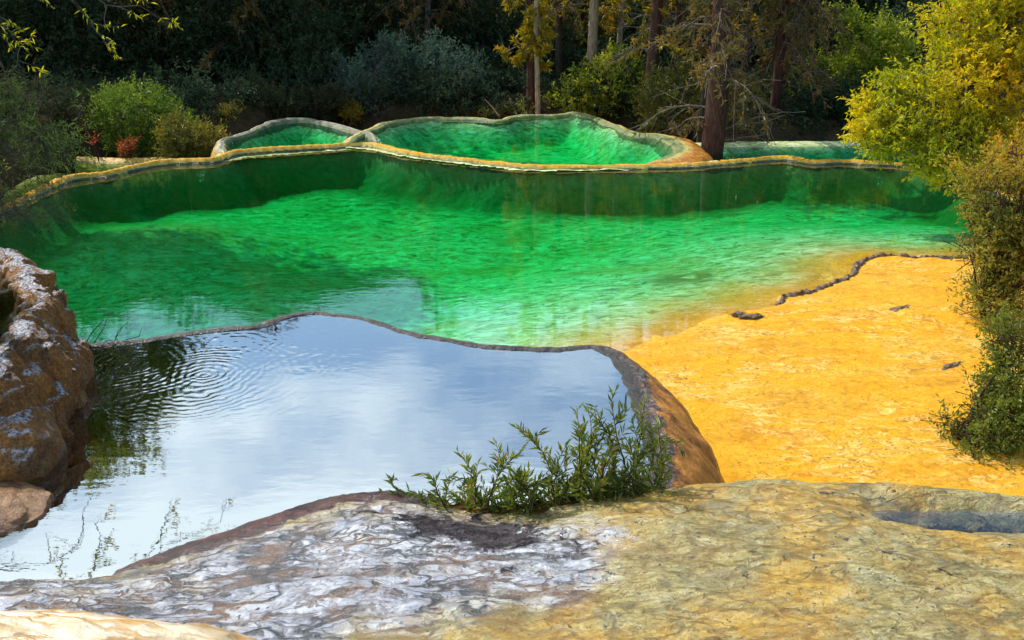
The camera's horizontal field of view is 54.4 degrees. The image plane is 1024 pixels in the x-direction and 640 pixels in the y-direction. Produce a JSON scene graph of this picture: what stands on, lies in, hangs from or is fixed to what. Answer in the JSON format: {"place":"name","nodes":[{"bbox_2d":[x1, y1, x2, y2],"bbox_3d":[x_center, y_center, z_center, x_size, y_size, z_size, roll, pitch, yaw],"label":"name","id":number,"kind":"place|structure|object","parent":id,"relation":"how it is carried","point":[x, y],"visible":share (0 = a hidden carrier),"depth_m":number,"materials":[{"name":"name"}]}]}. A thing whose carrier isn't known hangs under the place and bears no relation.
{"place":"outdoors","nodes":[
{"label":"outdoors","id":0,"kind":"place"},
{"bbox_2d":[0,158,177,205],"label":"shallow pool floor","id":1,"kind":"structure","parent":0,"point":[96,167],"depth_m":19.35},
{"bbox_2d":[0,158,89,240],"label":"willow shrub","id":2,"kind":"object","parent":1,"relation":"on","point":[31,214],"visible":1,"depth_m":13.89,"materials":[{"name":"green plant"}]},
{"bbox_2d":[216,126,381,160],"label":"pool floor","id":3,"kind":"structure","parent":0,"point":[296,135],"depth_m":21.66,"materials":[{"name":"green stone"}]},
{"bbox_2d":[0,315,649,580],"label":"front pool water","id":4,"kind":"structure","parent":0,"point":[172,442],"depth_m":5.78,"materials":[{"name":"liquid"}]},
{"bbox_2d":[89,311,724,489],"bbox_3d":[-0.546,1.140,7.110,5.299,1.930,2.525,10,23,26],"label":"travertine rim","id":5,"kind":"object","parent":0,"point":[697,463],"visible":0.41,"depth_m":6.23,"materials":[{"name":"stone"}]},
{"bbox_2d":[86,318,141,342],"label":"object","id":6,"kind":"object","parent":5,"relation":"on","point":[115,337],"visible":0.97,"depth_m":7.04,"materials":[{"name":"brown plant"}]},
{"bbox_2d":[343,118,661,170],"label":"round pool floor","id":7,"kind":"structure","parent":0,"point":[569,141],"depth_m":21.80,"materials":[{"name":"green stone"}]},
{"bbox_2d":[0,142,1022,350],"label":"pool floor","id":8,"kind":"structure","parent":0,"point":[621,262],"depth_m":14.97,"materials":[{"name":"green liquid"}]},
{"bbox_2d":[0,70,100,202],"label":"willow shrub","id":9,"kind":"object","parent":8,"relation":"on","point":[54,145],"visible":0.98,"depth_m":14.35,"materials":[{"name":"green plant"}]},
{"bbox_2d":[0,0,1023,339],"bbox_3d":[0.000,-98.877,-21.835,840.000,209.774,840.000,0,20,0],"label":"ground","id":10,"kind":"structure","parent":0,"point":[258,116],"depth_m":22.49,"materials":[{"name":"soil"}]},
{"bbox_2d":[0,247,94,437],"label":"rock outcrop","id":11,"kind":"object","parent":10,"relation":"on","point":[47,357],"visible":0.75,"depth_m":5.90,"materials":[{"name":"brown stone"}]},
{"bbox_2d":[0,481,49,535],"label":"boulder","id":12,"kind":"object","parent":11,"relation":"on","point":[22,502],"visible":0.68,"depth_m":4.91,"materials":[{"name":"brown stone"}]},
{"bbox_2d":[0,403,66,481],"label":"boulder","id":13,"kind":"object","parent":11,"relation":"on","point":[33,445],"visible":0.64,"depth_m":5.24,"materials":[{"name":"brown stone"}]},
{"bbox_2d":[0,63,103,130],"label":"dark shrub","id":14,"kind":"object","parent":10,"relation":"on","point":[62,108],"visible":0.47,"depth_m":20.19,"materials":[{"name":"green plant"}]},
{"bbox_2d":[0,0,155,79],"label":"broadleaf tree","id":15,"kind":"object","parent":10,"relation":"on","point":[39,14],"visible":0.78,"depth_m":25.28,"materials":[{"name":"green plant"}]},
{"bbox_2d":[0,0,182,97],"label":"overhanging tree","id":16,"kind":"object","parent":10,"relation":"on","point":[27,41],"visible":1,"depth_m":6.97,"materials":[{"name":"green plant"}]},
{"bbox_2d":[76,156,167,163],"bbox_3d":[-7.613,-2.211,18.476,4.331,1.053,4.162,0,20,0],"label":"travertine rim","id":17,"kind":"object","parent":10,"relation":"on","point":[109,160],"visible":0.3,"depth_m":19.61,"materials":[{"name":"beige stone"}]},
{"bbox_2d":[85,131,98,161],"bbox_3d":[-8.151,-3.377,19.401,0.268,0.610,0.266,-11,23,-28],"label":"red sapling","id":18,"kind":"object","parent":17,"relation":"on","point":[95,145],"visible":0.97,"depth_m":19.41,"materials":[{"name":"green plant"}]},
{"bbox_2d":[115,134,142,157],"bbox_3d":[-7.568,-3.348,19.618,0.625,0.663,0.481,0,20,0],"label":"red sapling","id":19,"kind":"object","parent":10,"relation":"on","point":[126,145],"visible":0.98,"depth_m":19.62,"materials":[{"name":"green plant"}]},
{"bbox_2d":[76,71,201,157],"bbox_3d":[-7.774,-4.218,20.858,2.475,1.879,2.306,0,20,0],"label":"willow shrub","id":20,"kind":"object","parent":10,"relation":"on","point":[141,123],"visible":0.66,"depth_m":20.52,"materials":[{"name":"green plant"}]},
{"bbox_2d":[49,0,258,75],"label":"broadleaf tree","id":21,"kind":"object","parent":10,"relation":"on","point":[151,19],"visible":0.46,"depth_m":25.86,"materials":[{"name":"green plant"}]},
{"bbox_2d":[147,104,232,158],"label":"willow shrub","id":22,"kind":"object","parent":10,"relation":"on","point":[194,143],"visible":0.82,"depth_m":19.75,"materials":[{"name":"green plant"}]},
{"bbox_2d":[213,98,248,130],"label":"willow shrub","id":23,"kind":"object","parent":10,"relation":"on","point":[227,110],"visible":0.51,"depth_m":22.20,"materials":[{"name":"green plant"}]},
{"bbox_2d":[207,70,310,119],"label":"dark shrub","id":24,"kind":"object","parent":10,"relation":"on","point":[288,106],"visible":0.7,"depth_m":22.93,"materials":[{"name":"green plant"}]},
{"bbox_2d":[193,0,325,81],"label":"spruce tree","id":25,"kind":"object","parent":10,"relation":"on","point":[247,7],"visible":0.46,"depth_m":25.57,"materials":[{"name":"green plant"}]},
{"bbox_2d":[162,0,367,84],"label":"broadleaf tree","id":26,"kind":"object","parent":10,"relation":"on","point":[269,8],"visible":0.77,"depth_m":25.62,"materials":[{"name":"green plant"}]},
{"bbox_2d":[211,117,378,157],"bbox_3d":[-4.827,-3.265,20.897,4.101,1.395,4.108,-12,24,-29],"label":"travertine rim","id":27,"kind":"object","parent":10,"relation":"on","point":[222,145],"visible":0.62,"depth_m":21.22,"materials":[{"name":"beige stone"}]},
{"bbox_2d":[275,5,364,90],"bbox_3d":[-5.135,-6.503,25.865,2.581,3.271,2.469,0,20,0],"label":"willow shrub","id":28,"kind":"object","parent":10,"relation":"on","point":[304,56],"visible":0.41,"depth_m":25.27,"materials":[{"name":"green plant"}]},
{"bbox_2d":[285,77,362,122],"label":"dark shrub","id":29,"kind":"object","parent":10,"relation":"on","point":[328,100],"visible":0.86,"depth_m":23.75,"materials":[{"name":"green plant"}]},
{"bbox_2d":[338,98,364,126],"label":"shrub","id":30,"kind":"object","parent":10,"relation":"on","point":[351,113],"visible":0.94,"depth_m":23.82,"materials":[{"name":"green plant"}]},
{"bbox_2d":[321,23,422,123],"bbox_3d":[-3.512,-5.959,24.801,2.862,2.843,2.328,-9,22,-23],"label":"willow shrub","id":31,"kind":"object","parent":10,"relation":"on","point":[387,64],"visible":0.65,"depth_m":24.50,"materials":[{"name":"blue plant"}]},
{"bbox_2d":[282,0,465,67],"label":"broadleaf tree","id":32,"kind":"object","parent":10,"relation":"on","point":[347,4],"visible":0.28,"depth_m":27.98,"materials":[{"name":"green plant"}]},
{"bbox_2d":[373,104,389,120],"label":"grey shrub","id":33,"kind":"object","parent":10,"relation":"on","point":[381,111],"visible":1,"depth_m":24.10,"materials":[{"name":"blue plant"}]},
{"bbox_2d":[366,0,483,72],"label":"spruce tree","id":34,"kind":"object","parent":10,"relation":"on","point":[415,10],"visible":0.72,"depth_m":27.35,"materials":[{"name":"green plant"}]},
{"bbox_2d":[409,25,507,110],"bbox_3d":[-1.372,-6.087,25.020,2.466,2.521,2.367,11,23,27],"label":"willow shrub","id":35,"kind":"object","parent":10,"relation":"on","point":[442,55],"visible":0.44,"depth_m":24.71,"materials":[{"name":"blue plant"}]},
{"bbox_2d":[360,0,564,68],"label":"broadleaf tree","id":36,"kind":"object","parent":10,"relation":"on","point":[487,14],"visible":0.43,"depth_m":27.92,"materials":[{"name":"green plant"}]},
{"bbox_2d":[473,94,541,119],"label":"olive shrub","id":37,"kind":"object","parent":10,"relation":"on","point":[493,112],"visible":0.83,"depth_m":24.21,"materials":[{"name":"green plant"}]},
{"bbox_2d":[0,0,1017,58],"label":"forest","id":38,"kind":"object","parent":10,"relation":"on","point":[477,17],"visible":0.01,"depth_m":31.39,"materials":[{"name":"green plant"}]},
{"bbox_2d":[0,146,1022,222],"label":"travertine rim","id":39,"kind":"object","parent":10,"relation":"on","point":[706,168],"visible":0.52,"depth_m":17.70,"materials":[{"name":"beige stone"}]},
{"bbox_2d":[0,479,1023,639],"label":"rock slab","id":40,"kind":"object","parent":10,"relation":"on","point":[768,559],"visible":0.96,"depth_m":4.11,"materials":[{"name":"stone"}]},
{"bbox_2d":[0,609,257,639],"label":"boulder","id":41,"kind":"object","parent":40,"relation":"on","point":[54,624],"visible":1,"depth_m":3.40,"materials":[{"name":"beige stone"}]},
{"bbox_2d":[379,445,536,512],"bbox_3d":[-0.279,0.826,4.921,0.802,0.470,0.481,0,20,0],"label":"willow sprig","id":42,"kind":"object","parent":40,"relation":"on","point":[473,493],"visible":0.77,"depth_m":4.87,"materials":[{"name":"green plant"}]},
{"bbox_2d":[427,489,663,514],"bbox_3d":[0.202,0.910,4.916,1.252,0.082,0.301,-1,20,-2],"label":"moss cushion","id":43,"kind":"object","parent":40,"relation":"on","point":[539,509],"visible":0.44,"depth_m":4.86,"materials":[{"name":"green plant"}]},
{"bbox_2d":[480,404,630,515],"bbox_3d":[0.217,0.731,4.902,0.746,0.578,0.488,-3,21,-9],"label":"willow sprig","id":44,"kind":"object","parent":40,"relation":"on","point":[519,476],"visible":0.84,"depth_m":4.83,"materials":[{"name":"green plant"}]},
{"bbox_2d":[553,385,685,502],"bbox_3d":[0.525,0.637,4.907,0.701,0.695,0.371,-4,21,-11],"label":"willow sprig","id":45,"kind":"object","parent":40,"relation":"on","point":[639,486],"visible":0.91,"depth_m":4.89,"materials":[{"name":"green plant"}]},
{"bbox_2d":[0,0,1023,122],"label":"undergrowth","id":46,"kind":"object","parent":10,"relation":"on","point":[199,93],"visible":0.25,"depth_m":24.35,"materials":[{"name":"green plant"}]},
{"bbox_2d":[493,0,553,114],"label":"spruce tree","id":47,"kind":"object","parent":10,"relation":"on","point":[528,24],"visible":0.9,"depth_m":23.76,"materials":[{"name":"brown plant"}]},
{"bbox_2d":[343,112,713,163],"bbox_3d":[0.818,-3.364,21.084,8.618,1.376,6.043,8,22,20],"label":"travertine rim","id":48,"kind":"object","parent":10,"relation":"on","point":[670,149],"visible":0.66,"depth_m":20.73,"materials":[{"name":"beige stone"}]},
{"bbox_2d":[603,0,792,160],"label":"spruce tree","id":49,"kind":"object","parent":48,"relation":"on","point":[718,105],"visible":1,"depth_m":19.15,"materials":[{"name":"brown plant"}]},
{"bbox_2d":[679,0,750,142],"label":"spruce tree","id":50,"kind":"object","parent":48,"relation":"on","point":[701,50],"visible":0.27,"depth_m":19.88,"materials":[{"name":"brown plant"}]},
{"bbox_2d":[519,0,557,114],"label":"spruce tree","id":51,"kind":"object","parent":10,"relation":"on","point":[533,7],"visible":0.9,"depth_m":23.21,"materials":[{"name":"brown plant"}]},
{"bbox_2d":[541,0,582,82],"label":"spruce tree","id":52,"kind":"object","parent":10,"relation":"on","point":[560,20],"visible":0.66,"depth_m":26.07,"materials":[{"name":"brown plant"}]},
{"bbox_2d":[496,0,675,55],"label":"broadleaf tree","id":53,"kind":"object","parent":10,"relation":"on","point":[601,31],"visible":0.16,"depth_m":29.84,"materials":[{"name":"green plant"}]},
{"bbox_2d":[538,0,639,80],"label":"spruce tree","id":54,"kind":"object","parent":10,"relation":"on","point":[592,25],"visible":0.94,"depth_m":25.05,"materials":[{"name":"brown plant"}]},
{"bbox_2d":[541,37,660,117],"bbox_3d":[2.207,-5.761,24.497,3.058,2.319,2.164,-5,21,-13],"label":"sunlit shrub","id":55,"kind":"object","parent":10,"relation":"on","point":[609,76],"visible":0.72,"depth_m":24.20,"materials":[{"name":"green plant"}]},
{"bbox_2d":[584,0,649,52],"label":"spruce tree","id":56,"kind":"object","parent":10,"relation":"on","point":[610,20],"visible":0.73,"depth_m":26.22,"materials":[{"name":"brown plant"}]},
{"bbox_2d":[599,0,696,131],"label":"spruce tree","id":57,"kind":"object","parent":10,"relation":"on","point":[655,10],"visible":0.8,"depth_m":22.76,"materials":[{"name":"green plant"}]},
{"bbox_2d":[614,0,707,90],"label":"spruce tree","id":58,"kind":"object","parent":10,"relation":"on","point":[678,11],"visible":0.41,"depth_m":24.37,"materials":[{"name":"brown plant"}]},
{"bbox_2d":[626,50,703,136],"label":"olive shrub","id":59,"kind":"object","parent":10,"relation":"on","point":[653,102],"visible":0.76,"depth_m":22.16,"materials":[{"name":"green plant"}]},
{"bbox_2d":[726,66,785,132],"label":"olive shrub","id":60,"kind":"object","parent":10,"relation":"on","point":[750,106],"visible":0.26,"depth_m":21.58,"materials":[{"name":"green plant"}]},
{"bbox_2d":[731,0,787,82],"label":"spruce tree","id":61,"kind":"object","parent":10,"relation":"on","point":[754,18],"visible":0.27,"depth_m":24.52,"materials":[{"name":"brown plant"}]},
{"bbox_2d":[686,0,880,64],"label":"broadleaf tree","id":62,"kind":"object","parent":10,"relation":"on","point":[763,31],"visible":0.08,"depth_m":29.00,"materials":[{"name":"green plant"}]},
{"bbox_2d":[703,0,873,108],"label":"spruce tree","id":63,"kind":"object","parent":10,"relation":"on","point":[781,48],"visible":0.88,"depth_m":21.56,"materials":[{"name":"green plant"}]},
{"bbox_2d":[768,80,872,140],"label":"dark shrub","id":64,"kind":"object","parent":10,"relation":"on","point":[834,111],"visible":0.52,"depth_m":21.36,"materials":[{"name":"green plant"}]},
{"bbox_2d":[785,0,925,104],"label":"sunlit shrub","id":65,"kind":"object","parent":10,"relation":"on","point":[882,39],"visible":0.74,"depth_m":22.52,"materials":[{"name":"green plant"}]},
{"bbox_2d":[794,0,951,52],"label":"broadleaf tree","id":66,"kind":"object","parent":10,"relation":"on","point":[868,7],"visible":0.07,"depth_m":28.71,"materials":[{"name":"green plant"}]},
{"bbox_2d":[835,0,1023,198],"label":"yellow bush","id":67,"kind":"object","parent":10,"relation":"on","point":[958,97],"visible":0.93,"depth_m":13.94,"materials":[{"name":"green plant"}]},
{"bbox_2d":[879,0,1023,77],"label":"broadleaf tree","id":68,"kind":"object","parent":10,"relation":"on","point":[910,15],"visible":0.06,"depth_m":24.86,"materials":[{"name":"green plant"}]},
{"bbox_2d":[696,140,913,162],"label":"teal pool floor","id":69,"kind":"structure","parent":0,"point":[814,150],"depth_m":20.23,"materials":[{"name":"green liquid"}]},
{"bbox_2d":[724,111,805,142],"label":"fallen branch","id":70,"kind":"object","parent":69,"relation":"on","point":[745,122],"visible":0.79,"depth_m":20.27,"materials":[{"name":"brown wood"}]},
{"bbox_2d":[621,256,1023,496],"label":"travertine flat","id":71,"kind":"structure","parent":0,"point":[844,381],"depth_m":8.77,"materials":[{"name":"yellow stone"}]},
{"bbox_2d":[731,310,744,316],"bbox_3d":[2.373,-0.054,10.385,0.186,0.072,0.117,0,20,0],"label":"crust flake","id":72,"kind":"object","parent":71,"relation":"on","point":[736,313],"visible":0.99,"depth_m":10.37,"materials":[{"name":"grey stone"}]},
{"bbox_2d":[738,313,763,318],"bbox_3d":[2.484,-0.034,10.332,0.307,0.051,0.120,-4,21,-11],"label":"crust flake","id":73,"kind":"object","parent":71,"relation":"on","point":[751,316],"visible":1,"depth_m":10.31,"materials":[{"name":"grey stone"}]},
{"bbox_2d":[774,252,968,305],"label":"crust ridge","id":74,"kind":"structure","parent":71,"relation":"on","point":[856,265],"depth_m":11.75,"materials":[{"name":"grey stone"}]},
{"bbox_2d":[889,304,910,311],"bbox_3d":[4.136,-0.116,10.551,0.349,0.072,0.149,-8,22,-21],"label":"crust flake","id":75,"kind":"object","parent":71,"relation":"on","point":[895,309],"visible":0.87,"depth_m":10.52,"materials":[{"name":"beige stone"}]},
{"bbox_2d":[941,361,963,369],"bbox_3d":[4.006,0.432,9.078,0.353,0.082,0.126,-13,24,-32],"label":"crust flake","id":76,"kind":"object","parent":71,"relation":"on","point":[950,365],"visible":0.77,"depth_m":9.05,"materials":[{"name":"grey stone"}]},
{"bbox_2d":[920,292,1023,470],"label":"rusty bush","id":77,"kind":"object","parent":71,"relation":"on","point":[994,421],"visible":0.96,"depth_m":7.62,"materials":[{"name":"green plant"}]},
{"bbox_2d":[933,113,1023,327],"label":"rusty bush","id":78,"kind":"object","parent":71,"relation":"on","point":[997,254],"visible":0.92,"depth_m":9.77,"materials":[{"name":"green plant"}]}
]}

